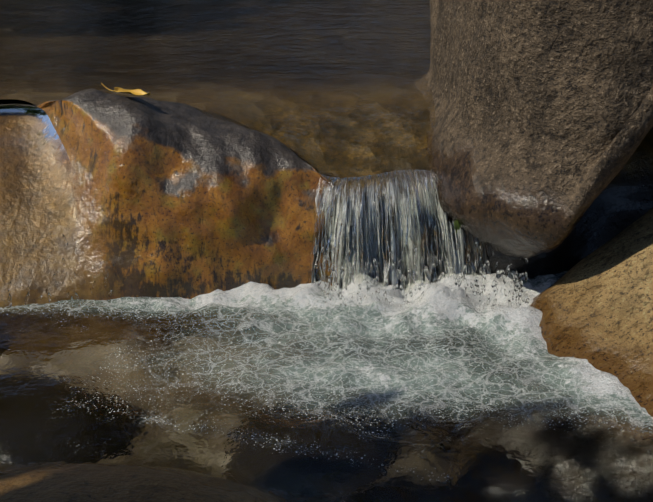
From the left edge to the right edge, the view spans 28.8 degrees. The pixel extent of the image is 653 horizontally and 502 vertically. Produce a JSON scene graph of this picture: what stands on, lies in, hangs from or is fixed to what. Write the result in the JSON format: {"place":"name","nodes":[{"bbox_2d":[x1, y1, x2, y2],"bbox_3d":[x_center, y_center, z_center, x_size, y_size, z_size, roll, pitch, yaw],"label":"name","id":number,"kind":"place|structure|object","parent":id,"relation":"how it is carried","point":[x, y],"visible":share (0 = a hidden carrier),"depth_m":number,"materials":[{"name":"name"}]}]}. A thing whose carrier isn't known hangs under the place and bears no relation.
{"place":"outdoors","nodes":[
{"label":"outdoors","id":0,"kind":"place"},
{"bbox_2d":[0,0,435,177],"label":"pool water","id":1,"kind":"structure","parent":0,"point":[336,88],"depth_m":4.17,"materials":[{"name":"beige liquid"}]},
{"bbox_2d":[0,271,652,501],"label":"pool water","id":2,"kind":"structure","parent":0,"point":[299,394],"depth_m":2.82,"materials":[{"name":"white liquid"}]},
{"bbox_2d":[1,232,528,310],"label":"spray droplets","id":3,"kind":"object","parent":2,"relation":"on","point":[515,278],"visible":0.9,"depth_m":3.31,"materials":[{"name":"white liquid"}]},
{"bbox_3d":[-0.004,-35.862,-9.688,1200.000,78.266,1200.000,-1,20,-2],"label":"ground","id":4,"kind":"structure","parent":0,"visible":0},
{"bbox_3d":[-0.103,-1.753,5.651,9.985,2.610,14.500,-1,20,-2],"label":"stream bed","id":5,"kind":"object","parent":4,"relation":"on","visible":0},
{"bbox_2d":[0,463,289,501],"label":"rock","id":6,"kind":"object","parent":5,"relation":"on","point":[77,482],"visible":1,"depth_m":2.27,"materials":[{"name":"beige stone"}]},
{"bbox_2d":[0,88,652,306],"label":"rock","id":7,"kind":"object","parent":5,"relation":"on","point":[184,201],"visible":0.44,"depth_m":3.40,"materials":[{"name":"brown stone"}]},
{"bbox_2d":[0,99,82,295],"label":"flowing water","id":8,"kind":"structure","parent":7,"relation":"on","point":[41,193],"depth_m":3.45,"materials":[{"name":"clear liquid"}]},
{"bbox_2d":[101,83,150,94],"bbox_3d":[-0.551,-0.444,3.489,0.148,0.020,0.044,7,25,10],"label":"yellow leaf","id":9,"kind":"object","parent":7,"relation":"on","point":[134,92],"visible":1,"depth_m":3.49,"materials":[{"name":"yellow plant"}]},
{"bbox_2d":[307,169,490,291],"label":"waterfall","id":10,"kind":"structure","parent":7,"relation":"on","point":[377,217],"depth_m":3.43,"materials":[{"name":"white liquid"}]},
{"bbox_2d":[426,0,652,258],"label":"boulder","id":11,"kind":"object","parent":5,"relation":"on","point":[543,126],"visible":0.92,"depth_m":3.17,"materials":[{"name":"stone"}]},
{"bbox_2d":[454,220,460,232],"bbox_3d":[0.367,-0.088,3.401,0.050,0.080,0.017,-1,20,-2],"label":"moss tuft","id":12,"kind":"object","parent":11,"relation":"attached to","point":[457,225],"visible":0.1,"depth_m":3.41,"materials":[{"name":"green plant"}]},
{"bbox_2d":[530,208,652,416],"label":"boulder","id":13,"kind":"object","parent":5,"relation":"on","point":[595,307],"visible":0.31,"depth_m":3.10,"materials":[{"name":"beige stone"}]}
]}

